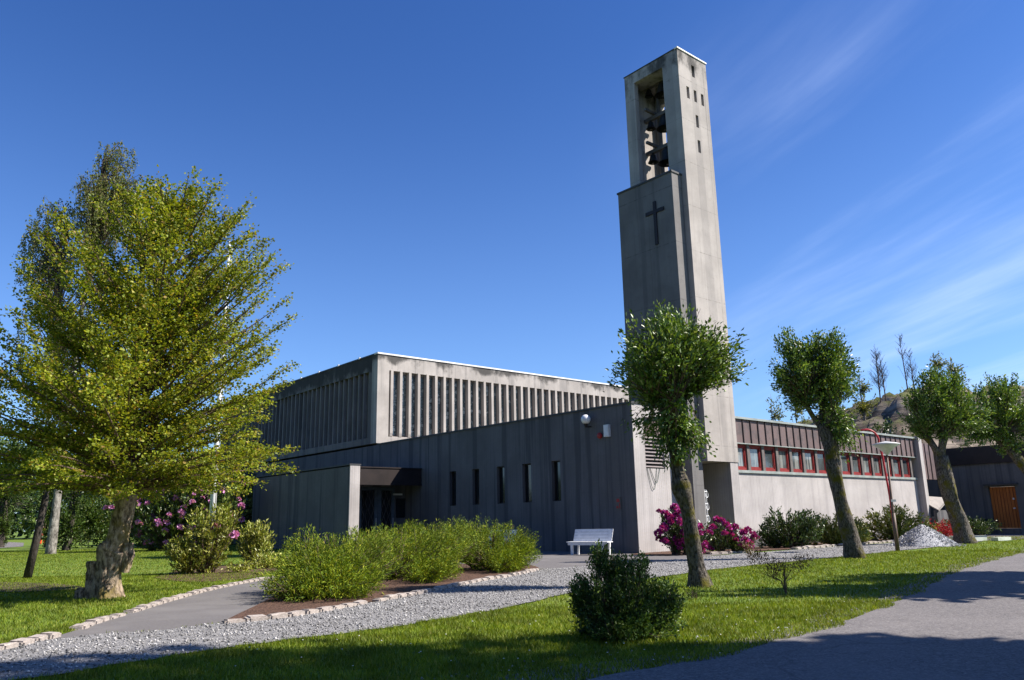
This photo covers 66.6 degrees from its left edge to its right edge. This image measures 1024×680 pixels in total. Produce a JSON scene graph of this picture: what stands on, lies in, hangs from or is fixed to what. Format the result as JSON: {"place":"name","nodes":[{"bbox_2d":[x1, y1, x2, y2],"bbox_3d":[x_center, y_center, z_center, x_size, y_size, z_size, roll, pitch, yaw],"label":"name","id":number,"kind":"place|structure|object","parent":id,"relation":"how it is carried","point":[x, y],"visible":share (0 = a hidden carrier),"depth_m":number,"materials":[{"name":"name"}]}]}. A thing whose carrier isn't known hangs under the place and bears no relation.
{"place":"outdoors","nodes":[
{"label":"outdoors","id":0,"kind":"place"},
{"bbox_2d":[0,542,23,547],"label":"car park","id":1,"kind":"structure","parent":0,"point":[13,544],"depth_m":68.48,"materials":[{"name":"grey asphalt"}]},
{"bbox_2d":[48,551,732,639],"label":"asphalt path","id":2,"kind":"structure","parent":0,"point":[215,606],"depth_m":12.39,"materials":[{"name":"grey asphalt"}]},
{"bbox_2d":[566,529,612,554],"bbox_3d":[2.808,7.196,27.777,1.620,0.883,0.680,-9,-15,31],"label":"garden bench","id":3,"kind":"object","parent":2,"relation":"on","point":[586,536],"visible":0.94,"depth_m":27.86,"materials":[{"name":"white paint"}]},
{"bbox_2d":[0,539,990,679],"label":"gravel path","id":4,"kind":"structure","parent":0,"point":[83,644],"depth_m":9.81,"materials":[{"name":"grey gravel"}]},
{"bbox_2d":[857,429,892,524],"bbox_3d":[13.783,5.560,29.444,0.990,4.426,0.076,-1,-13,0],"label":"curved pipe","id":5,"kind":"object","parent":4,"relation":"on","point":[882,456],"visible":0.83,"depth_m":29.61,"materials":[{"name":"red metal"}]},
{"bbox_2d":[0,531,1023,679],"bbox_3d":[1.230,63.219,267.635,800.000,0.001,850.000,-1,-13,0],"label":"lawn","id":6,"kind":"structure","parent":0,"point":[27,544],"depth_m":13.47,"materials":[{"name":"green plant"}]},
{"bbox_2d":[0,459,34,546],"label":"slim tree","id":7,"kind":"object","parent":6,"relation":"on","point":[6,521],"visible":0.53,"depth_m":59.50,"materials":[{"name":"green plant"}]},
{"bbox_2d":[0,439,52,531],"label":"park tree","id":8,"kind":"object","parent":6,"relation":"on","point":[25,506],"visible":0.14,"depth_m":84.17,"materials":[{"name":"green plant"}]},
{"bbox_2d":[0,582,79,591],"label":"planting bed","id":9,"kind":"object","parent":6,"relation":"on","point":[25,588],"visible":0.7,"depth_m":17.15,"materials":[{"name":"soil"}]},
{"bbox_2d":[23,459,68,547],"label":"slim tree","id":10,"kind":"object","parent":6,"relation":"on","point":[46,526],"visible":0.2,"depth_m":55.41,"materials":[{"name":"green plant"}]},
{"bbox_2d":[0,410,97,577],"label":"leaning tree","id":11,"kind":"object","parent":6,"relation":"on","point":[31,559],"visible":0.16,"depth_m":20.74,"materials":[{"name":"green plant"}]},
{"bbox_2d":[5,490,106,539],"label":"distant wood","id":12,"kind":"object","parent":6,"relation":"on","point":[28,527],"visible":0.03,"depth_m":108.39,"materials":[{"name":"green plant"}]},
{"bbox_2d":[36,470,88,550],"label":"slim tree","id":13,"kind":"object","parent":6,"relation":"on","point":[67,530],"visible":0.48,"depth_m":46.67,"materials":[{"name":"green plant"}]},
{"bbox_2d":[12,140,144,553],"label":"birch tree","id":14,"kind":"object","parent":6,"relation":"on","point":[94,223],"visible":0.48,"depth_m":43.90,"materials":[{"name":"green plant"}]},
{"bbox_2d":[59,495,113,547],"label":"garden bush","id":15,"kind":"object","parent":6,"relation":"on","point":[95,522],"visible":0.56,"depth_m":52.45,"materials":[{"name":"green plant"}]},
{"bbox_2d":[103,510,171,546],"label":"garden bush","id":16,"kind":"object","parent":6,"relation":"on","point":[135,540],"visible":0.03,"depth_m":49.12,"materials":[{"name":"green plant"}]},
{"bbox_2d":[0,575,283,649],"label":"stone edging","id":17,"kind":"object","parent":6,"relation":"on","point":[86,624],"visible":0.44,"depth_m":10.91,"materials":[{"name":"stone"}]},
{"bbox_2d":[0,164,302,598],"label":"broad tree","id":18,"kind":"object","parent":6,"relation":"on","point":[134,443],"visible":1,"depth_m":14.47,"materials":[{"name":"green plant"}]},
{"bbox_2d":[100,458,250,550],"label":"rhododendron","id":19,"kind":"object","parent":6,"relation":"on","point":[151,532],"visible":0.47,"depth_m":42.27,"materials":[{"name":"green plant"}]},
{"bbox_2d":[157,564,278,581],"bbox_3d":[-8.079,6.487,21.885,2.933,0.001,8.343,1,-13,-10],"label":"planting bed","id":20,"kind":"object","parent":6,"relation":"on","point":[218,571],"visible":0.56,"depth_m":20.42,"materials":[{"name":"brown soil"}]},
{"bbox_2d":[161,501,242,573],"bbox_3d":[-8.381,5.364,21.128,2.025,1.973,1.380,5,-14,-23],"label":"laurel shrub","id":21,"kind":"object","parent":20,"relation":"on","point":[216,538],"visible":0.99,"depth_m":21.07,"materials":[{"name":"green plant"}]},
{"bbox_2d":[221,547,287,571],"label":"plant","id":22,"kind":"object","parent":20,"relation":"on","point":[262,564],"visible":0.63,"depth_m":22.75,"materials":[{"name":"green plant"}]},
{"bbox_2d":[235,518,276,563],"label":"laurel shrub","id":23,"kind":"object","parent":20,"relation":"on","point":[254,538],"visible":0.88,"depth_m":25.05,"materials":[{"name":"green plant"}]},
{"bbox_2d":[208,241,231,528],"bbox_3d":[-13.703,2.387,36.587,0.245,14.870,0.237,11,-18,-42],"label":"flagpole","id":24,"kind":"object","parent":6,"relation":"on","point":[213,497],"visible":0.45,"depth_m":35.91,"materials":[{"name":"white metal"}]},
{"bbox_2d":[222,480,252,544],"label":"garden bush","id":25,"kind":"object","parent":6,"relation":"on","point":[248,516],"visible":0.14,"depth_m":52.69,"materials":[{"name":"green plant"}]},
{"bbox_2d":[217,438,294,539],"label":"park tree","id":26,"kind":"object","parent":6,"relation":"on","point":[248,473],"visible":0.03,"depth_m":56.11,"materials":[{"name":"green plant"}]},
{"bbox_2d":[222,568,538,623],"bbox_3d":[-1.384,4.718,14.766,0.579,0.157,10.635,-7,-14,23],"label":"stone edging","id":27,"kind":"object","parent":6,"relation":"on","point":[258,617],"visible":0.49,"depth_m":12.14,"materials":[{"name":"stone"}]},
{"bbox_2d":[229,564,538,618],"bbox_3d":[-2.860,5.199,16.809,4.520,0.001,13.361,-6,-14,21],"label":"planting bed","id":28,"kind":"object","parent":6,"relation":"on","point":[271,606],"visible":0.38,"depth_m":13.70,"materials":[{"name":"brown soil"}]},
{"bbox_2d":[249,523,407,602],"bbox_3d":[-3.290,4.028,14.184,2.712,1.411,3.745,-1,-13,0],"label":"spreading conifer","id":29,"kind":"object","parent":28,"relation":"on","point":[313,571],"visible":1,"depth_m":13.57,"materials":[{"name":"green plant"}]},
{"bbox_2d":[361,518,448,568],"bbox_3d":[-2.851,5.580,21.231,2.795,1.464,2.209,-1,-13,0],"label":"spreading conifer","id":30,"kind":"object","parent":28,"relation":"on","point":[410,529],"visible":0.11,"depth_m":21.05,"materials":[{"name":"green plant"}]},
{"bbox_2d":[339,516,483,583],"bbox_3d":[-2.578,4.769,17.731,3.669,1.491,3.935,-3,-13,8],"label":"spreading conifer","id":31,"kind":"object","parent":28,"relation":"on","point":[438,560],"visible":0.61,"depth_m":17.31,"materials":[{"name":"green plant"}]},
{"bbox_2d":[430,515,541,572],"bbox_3d":[-0.735,5.321,20.419,3.906,1.568,2.806,-12,-17,39],"label":"spreading conifer","id":32,"kind":"object","parent":28,"relation":"on","point":[511,556],"visible":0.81,"depth_m":19.75,"materials":[{"name":"green plant"}]},
{"bbox_2d":[221,352,681,552],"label":"church","id":33,"kind":"structure","parent":6,"relation":"on","point":[552,462],"depth_m":38.84,"materials":[{"name":"concrete"}]},
{"bbox_2d":[359,487,377,542],"bbox_3d":[-7.172,8.807,38.616,1.100,2.970,0.070,10,-17,-39],"label":"door","id":34,"kind":"structure","parent":33,"relation":"in","point":[368,497],"depth_m":38.73,"materials":[{"name":"black paint"}]},
{"bbox_2d":[377,487,394,534],"bbox_3d":[-6.366,8.944,39.275,0.960,2.970,0.070,10,-17,-39],"label":"door","id":35,"kind":"structure","parent":33,"relation":"in","point":[385,510],"depth_m":39.36,"materials":[{"name":"black paint"}]},
{"bbox_2d":[391,372,397,436],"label":"window","id":36,"kind":"structure","parent":33,"relation":"in","point":[395,379],"depth_m":44.57,"materials":[{"name":"grey glass"}]},
{"bbox_2d":[401,373,407,437],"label":"window","id":37,"kind":"structure","parent":33,"relation":"in","point":[404,374],"depth_m":44.94,"materials":[{"name":"grey glass"}]},
{"bbox_2d":[410,374,414,437],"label":"window","id":38,"kind":"structure","parent":33,"relation":"in","point":[413,376],"depth_m":45.32,"materials":[{"name":"grey glass"}]},
{"bbox_2d":[420,375,423,435],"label":"window","id":39,"kind":"structure","parent":33,"relation":"in","point":[421,377],"depth_m":45.74,"materials":[{"name":"grey glass"}]},
{"bbox_2d":[429,376,432,434],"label":"window","id":40,"kind":"structure","parent":33,"relation":"in","point":[430,378],"depth_m":46.18,"materials":[{"name":"grey glass"}]},
{"bbox_2d":[437,377,440,432],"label":"window","id":41,"kind":"structure","parent":33,"relation":"in","point":[439,379],"depth_m":46.50,"materials":[{"name":"grey glass"}]},
{"bbox_2d":[446,378,448,431],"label":"window","id":42,"kind":"structure","parent":33,"relation":"in","point":[447,380],"depth_m":46.93,"materials":[{"name":"grey glass"}]},
{"bbox_2d":[452,471,455,505],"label":"window","id":43,"kind":"structure","parent":33,"relation":"in","point":[454,472],"depth_m":37.32,"materials":[{"name":"black glass"}]},
{"bbox_2d":[454,379,457,430],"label":"window","id":44,"kind":"structure","parent":33,"relation":"in","point":[455,381],"depth_m":47.31,"materials":[{"name":"grey glass"}]},
{"bbox_2d":[462,380,465,428],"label":"window","id":45,"kind":"structure","parent":33,"relation":"in","point":[463,382],"depth_m":47.72,"materials":[{"name":"grey glass"}]},
{"bbox_2d":[470,381,473,427],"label":"window","id":46,"kind":"structure","parent":33,"relation":"in","point":[471,383],"depth_m":48.11,"materials":[{"name":"grey glass"}]},
{"bbox_2d":[475,469,478,504],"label":"window","id":47,"kind":"structure","parent":33,"relation":"in","point":[476,470],"depth_m":35.97,"materials":[{"name":"black glass"}]},
{"bbox_2d":[478,382,480,425],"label":"window","id":48,"kind":"structure","parent":33,"relation":"in","point":[479,384],"depth_m":48.53,"materials":[{"name":"grey glass"}]},
{"bbox_2d":[486,383,488,424],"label":"window","id":49,"kind":"structure","parent":33,"relation":"in","point":[487,386],"depth_m":48.92,"materials":[{"name":"grey glass"}]},
{"bbox_2d":[493,384,496,423],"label":"window","id":50,"kind":"structure","parent":33,"relation":"in","point":[495,407],"depth_m":49.29,"materials":[{"name":"grey glass"}]},
{"bbox_2d":[499,466,504,503],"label":"window","id":51,"kind":"structure","parent":33,"relation":"in","point":[501,469],"depth_m":34.59,"materials":[{"name":"black glass"}]},
{"bbox_2d":[501,385,503,421],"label":"window","id":52,"kind":"structure","parent":33,"relation":"in","point":[502,388],"depth_m":49.72,"materials":[{"name":"glass"}]},
{"bbox_2d":[525,464,531,501],"bbox_3d":[0.773,6.093,33.211,0.060,1.616,0.566,10,-17,-39],"label":"window","id":53,"kind":"structure","parent":33,"relation":"in","point":[528,490],"depth_m":33.30,"materials":[{"name":"black glass"}]},
{"bbox_2d":[554,461,560,500],"bbox_3d":[1.940,5.757,31.859,0.060,1.616,0.506,10,-17,-39],"label":"window","id":54,"kind":"structure","parent":33,"relation":"in","point":[556,463],"depth_m":31.92,"materials":[{"name":"black glass"}]},
{"bbox_2d":[566,539,687,642],"bbox_3d":[1.230,2.656,8.353,1.332,1.053,1.066,-1,-13,0],"label":"dark shrub","id":55,"kind":"object","parent":6,"relation":"on","point":[628,606],"visible":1,"depth_m":8.22,"materials":[{"name":"green plant"}]},
{"bbox_2d":[602,299,755,587],"bbox_3d":[3.268,1.878,14.810,3.015,5.457,2.369,-1,-13,0],"label":"pollard tree","id":56,"kind":"object","parent":6,"relation":"on","point":[688,357],"visible":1,"depth_m":14.73,"materials":[{"name":"green plant"}]},
{"bbox_2d":[617,46,742,550],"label":"bell tower","id":57,"kind":"structure","parent":6,"relation":"on","point":[670,238],"depth_m":33.02,"materials":[{"name":"concrete"}]},
{"bbox_2d":[681,584,708,598],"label":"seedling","id":58,"kind":"object","parent":6,"relation":"on","point":[693,592],"visible":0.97,"depth_m":12.10,"materials":[{"name":"green plant"}]},
{"bbox_2d":[421,549,1022,679],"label":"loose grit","id":59,"kind":"object","parent":6,"relation":"on","point":[755,621],"visible":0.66,"depth_m":8.55,"materials":[{"name":"gravel"}]},
{"bbox_2d":[706,550,753,553],"bbox_3d":[7.508,7.341,26.820,2.009,0.178,0.317,6,-15,-28],"label":"stone edging","id":60,"kind":"object","parent":6,"relation":"on","point":[725,552],"visible":0.56,"depth_m":26.65,"materials":[{"name":"stone"}]},
{"bbox_2d":[741,538,813,593],"bbox_3d":[4.306,3.615,12.591,1.166,0.938,0.471,-1,-13,0],"label":"bronze shrub","id":61,"kind":"object","parent":6,"relation":"on","point":[756,554],"visible":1,"depth_m":12.57,"materials":[{"name":"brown plant"}]},
{"bbox_2d":[725,539,881,550],"bbox_3d":[15.068,8.921,34.380,19.342,0.001,2.389,10,-17,-40],"label":"planting bed","id":62,"kind":"object","parent":6,"relation":"on","point":[767,548],"visible":0.19,"depth_m":29.66,"materials":[{"name":"brown soil"}]},
{"bbox_2d":[752,505,827,547],"bbox_3d":[10.803,7.306,30.387,3.152,1.718,1.618,-1,-13,0],"label":"evergreen shrub","id":63,"kind":"object","parent":62,"relation":"on","point":[800,529],"visible":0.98,"depth_m":30.10,"materials":[{"name":"green plant"}]},
{"bbox_2d":[808,509,873,544],"bbox_3d":[13.373,7.800,32.504,3.564,1.593,1.592,-1,-13,0],"label":"evergreen shrub","id":64,"kind":"object","parent":62,"relation":"on","point":[831,534],"visible":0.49,"depth_m":32.23,"materials":[{"name":"green plant"}]},
{"bbox_2d":[859,504,942,540],"bbox_3d":[17.538,8.435,35.951,4.713,1.796,1.957,-1,-13,0],"label":"evergreen shrub","id":65,"kind":"object","parent":62,"relation":"on","point":[883,526],"visible":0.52,"depth_m":35.75,"materials":[{"name":"green plant"}]},
{"bbox_2d":[922,519,952,537],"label":"red azalea","id":66,"kind":"object","parent":62,"relation":"on","point":[948,532],"visible":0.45,"depth_m":38.30,"materials":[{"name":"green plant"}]},
{"bbox_2d":[766,325,867,558],"bbox_3d":[9.186,2.942,23.263,2.664,7.021,2.450,-10,-16,33],"label":"pollard tree","id":67,"kind":"object","parent":6,"relation":"on","point":[819,372],"visible":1,"depth_m":23.30,"materials":[{"name":"green plant"}]},
{"bbox_2d":[735,416,936,546],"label":"office wing","id":68,"kind":"structure","parent":6,"relation":"on","point":[782,464],"depth_m":35.42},
{"bbox_2d":[737,444,746,469],"bbox_3d":[9.332,4.820,32.044,0.890,1.048,0.103,10,-17,-39],"label":"window","id":69,"kind":"structure","parent":68,"relation":"in","point":[742,465],"depth_m":32.16,"materials":[{"name":"red paint"}]},
{"bbox_2d":[749,445,761,470],"bbox_3d":[10.160,4.960,32.719,0.890,1.048,0.103,10,-17,-39],"label":"window","id":70,"kind":"structure","parent":68,"relation":"in","point":[755,453],"depth_m":32.77,"materials":[{"name":"red paint"}]},
{"bbox_2d":[764,446,775,470],"bbox_3d":[10.988,5.101,33.396,0.890,1.048,0.103,10,-17,-39],"label":"window","id":71,"kind":"structure","parent":68,"relation":"in","point":[769,452],"depth_m":33.46,"materials":[{"name":"red paint"}]},
{"bbox_2d":[778,447,789,471],"bbox_3d":[11.815,5.241,34.073,0.890,1.048,0.103,10,-17,-39],"label":"window","id":72,"kind":"structure","parent":68,"relation":"in","point":[783,452],"depth_m":34.14,"materials":[{"name":"red paint"}]},
{"bbox_2d":[791,448,802,472],"bbox_3d":[12.643,5.381,34.748,0.890,1.048,0.103,10,-17,-39],"label":"window","id":73,"kind":"structure","parent":68,"relation":"in","point":[796,453],"depth_m":34.82,"materials":[{"name":"red paint"}]},
{"bbox_2d":[804,450,815,472],"bbox_3d":[13.470,5.523,35.430,0.890,1.048,0.103,10,-17,-39],"label":"window","id":74,"kind":"structure","parent":68,"relation":"in","point":[809,454],"depth_m":35.50,"materials":[{"name":"red paint"}]},
{"bbox_2d":[817,451,826,473],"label":"window","id":75,"kind":"structure","parent":68,"relation":"in","point":[820,454],"depth_m":36.14,"materials":[{"name":"red paint"}]},
{"bbox_2d":[840,452,850,474],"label":"window","id":76,"kind":"structure","parent":68,"relation":"in","point":[845,466],"depth_m":37.53,"materials":[{"name":"red paint"}]},
{"bbox_2d":[852,453,861,474],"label":"window","id":77,"kind":"structure","parent":68,"relation":"in","point":[855,459],"depth_m":38.21,"materials":[{"name":"red paint"}]},
{"bbox_2d":[862,454,871,475],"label":"window","id":78,"kind":"structure","parent":68,"relation":"in","point":[866,458],"depth_m":38.89,"materials":[{"name":"red paint"}]},
{"bbox_2d":[873,455,881,475],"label":"window","id":79,"kind":"structure","parent":68,"relation":"in","point":[876,458],"depth_m":39.58,"materials":[{"name":"red paint"}]},
{"bbox_2d":[893,457,901,476],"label":"window","id":80,"kind":"structure","parent":68,"relation":"in","point":[896,463],"depth_m":40.93,"materials":[{"name":"red paint"}]},
{"bbox_2d":[902,457,910,476],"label":"window","id":81,"kind":"structure","parent":68,"relation":"in","point":[905,461],"depth_m":41.61,"materials":[{"name":"glass"}]},
{"bbox_2d":[790,537,949,549],"bbox_3d":[16.186,8.794,33.849,15.475,0.212,0.364,10,-17,-41],"label":"stone edging","id":82,"kind":"object","parent":6,"relation":"on","point":[828,545],"visible":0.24,"depth_m":30.41,"materials":[{"name":"stone"}]},
{"bbox_2d":[872,441,899,550],"bbox_3d":[12.966,5.297,26.584,0.910,3.681,0.910,-1,-13,0],"label":"lamp post","id":83,"kind":"object","parent":6,"relation":"on","point":[886,448],"visible":0.96,"depth_m":26.60,"materials":[{"name":"red metal"}]},
{"bbox_2d":[884,524,966,546],"bbox_3d":[15.790,7.490,29.899,2.867,0.875,2.850,-1,-13,0],"label":"gravel pile","id":84,"kind":"object","parent":6,"relation":"on","point":[920,535],"visible":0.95,"depth_m":29.31,"materials":[{"name":"gravel"}]},
{"bbox_2d":[895,363,997,543],"bbox_3d":[18.127,4.595,32.232,3.730,7.507,3.083,-8,-15,28],"label":"pollard tree","id":85,"kind":"object","parent":6,"relation":"on","point":[947,416],"visible":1,"depth_m":32.04,"materials":[{"name":"green plant"}]},
{"bbox_2d":[927,444,1023,533],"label":"parish block","id":86,"kind":"structure","parent":6,"relation":"on","point":[985,477],"depth_m":44.29,"materials":[{"name":"concrete"}]},
{"bbox_2d":[989,486,1020,527],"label":"door","id":87,"kind":"structure","parent":86,"relation":"in","point":[1003,499],"depth_m":43.66,"materials":[{"name":"brown wood"}]},
{"bbox_2d":[950,372,1023,473],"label":"pollard tree","id":88,"kind":"object","parent":6,"relation":"on","point":[1002,400],"visible":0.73,"depth_m":35.56,"materials":[{"name":"green plant"}]},
{"bbox_2d":[0,0,1023,531],"label":"sky","id":89,"kind":"structure","parent":0,"point":[442,180],"materials":[{"name":"blue"}]},
{"bbox_2d":[635,550,716,554],"bbox_3d":[6.102,7.488,27.440,3.571,0.001,2.978,8,-16,-36],"label":"planting bed","id":90,"kind":"object","parent":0,"point":[661,553],"visible":0.43,"depth_m":27.32,"materials":[{"name":"brown soil"}]},
{"bbox_2d":[653,503,713,554],"bbox_3d":[5.812,6.428,26.500,2.135,1.772,1.423,-1,-13,0],"label":"rhododendron","id":91,"kind":"object","parent":90,"relation":"on","point":[671,518],"visible":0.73,"depth_m":26.27,"materials":[{"name":"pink plant"}]},
{"bbox_2d":[699,514,759,551],"bbox_3d":[7.491,6.774,27.245,2.391,1.378,1.470,-1,-13,0],"label":"rhododendron","id":92,"kind":"object","parent":90,"relation":"on","point":[727,537],"visible":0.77,"depth_m":27.09,"materials":[{"name":"pink plant"}]},
{"bbox_2d":[588,553,1023,679],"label":"road","id":93,"kind":"structure","parent":0,"point":[966,624],"depth_m":7.47,"materials":[{"name":"grey asphalt"}]},
{"bbox_2d":[797,385,1023,486],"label":"rock hill","id":94,"kind":"structure","parent":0,"point":[889,407],"depth_m":65.52,"materials":[{"name":"grey stone"}]},
{"bbox_2d":[765,395,787,421],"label":"young birch","id":95,"kind":"object","parent":94,"relation":"on","point":[776,415],"visible":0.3,"depth_m":66.27,"materials":[{"name":"green plant"}]},
{"bbox_2d":[787,404,809,423],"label":"young birch","id":96,"kind":"object","parent":94,"relation":"on","point":[796,416],"visible":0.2,"depth_m":67.15,"materials":[{"name":"green plant"}]},
{"bbox_2d":[845,377,878,420],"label":"young birch","id":97,"kind":"object","parent":94,"relation":"on","point":[862,408],"visible":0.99,"depth_m":68.18,"materials":[{"name":"green plant"}]},
{"bbox_2d":[869,351,886,402],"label":"bare tree","id":98,"kind":"object","parent":94,"relation":"on","point":[878,383],"visible":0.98,"depth_m":68.92,"materials":[{"name":"brown plant"}]},
{"bbox_2d":[874,352,888,400],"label":"bare tree","id":99,"kind":"object","parent":94,"relation":"on","point":[883,376],"visible":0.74,"depth_m":69.89,"materials":[{"name":"brown plant"}]},
{"bbox_2d":[869,414,904,434],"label":"bushy tree","id":100,"kind":"object","parent":94,"relation":"on","point":[886,426],"visible":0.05,"depth_m":57.70,"materials":[{"name":"green plant"}]},
{"bbox_2d":[895,334,911,388],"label":"bare tree","id":101,"kind":"object","parent":94,"relation":"on","point":[901,353],"visible":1,"depth_m":70.14,"materials":[{"name":"brown plant"}]},
{"bbox_2d":[924,351,951,381],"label":"young birch","id":102,"kind":"object","parent":94,"relation":"on","point":[939,363],"visible":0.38,"depth_m":70.11,"materials":[{"name":"green plant"}]},
{"bbox_2d":[944,357,970,389],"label":"young birch","id":103,"kind":"object","parent":94,"relation":"on","point":[950,367],"visible":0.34,"depth_m":70.94,"materials":[{"name":"green plant"}]},
{"bbox_2d":[974,534,1023,539],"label":"yard paving","id":104,"kind":"structure","parent":0,"point":[1000,535],"depth_m":40.68,"materials":[{"name":"concrete"}]},
{"bbox_2d":[929,496,948,532],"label":"stair head","id":105,"kind":"object","parent":104,"relation":"on","point":[937,503],"visible":0.33,"depth_m":41.58},
{"bbox_2d":[933,515,1003,535],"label":"dark hedge","id":106,"kind":"object","parent":104,"relation":"on","point":[977,529],"visible":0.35,"depth_m":40.36,"materials":[{"name":"green plant"}]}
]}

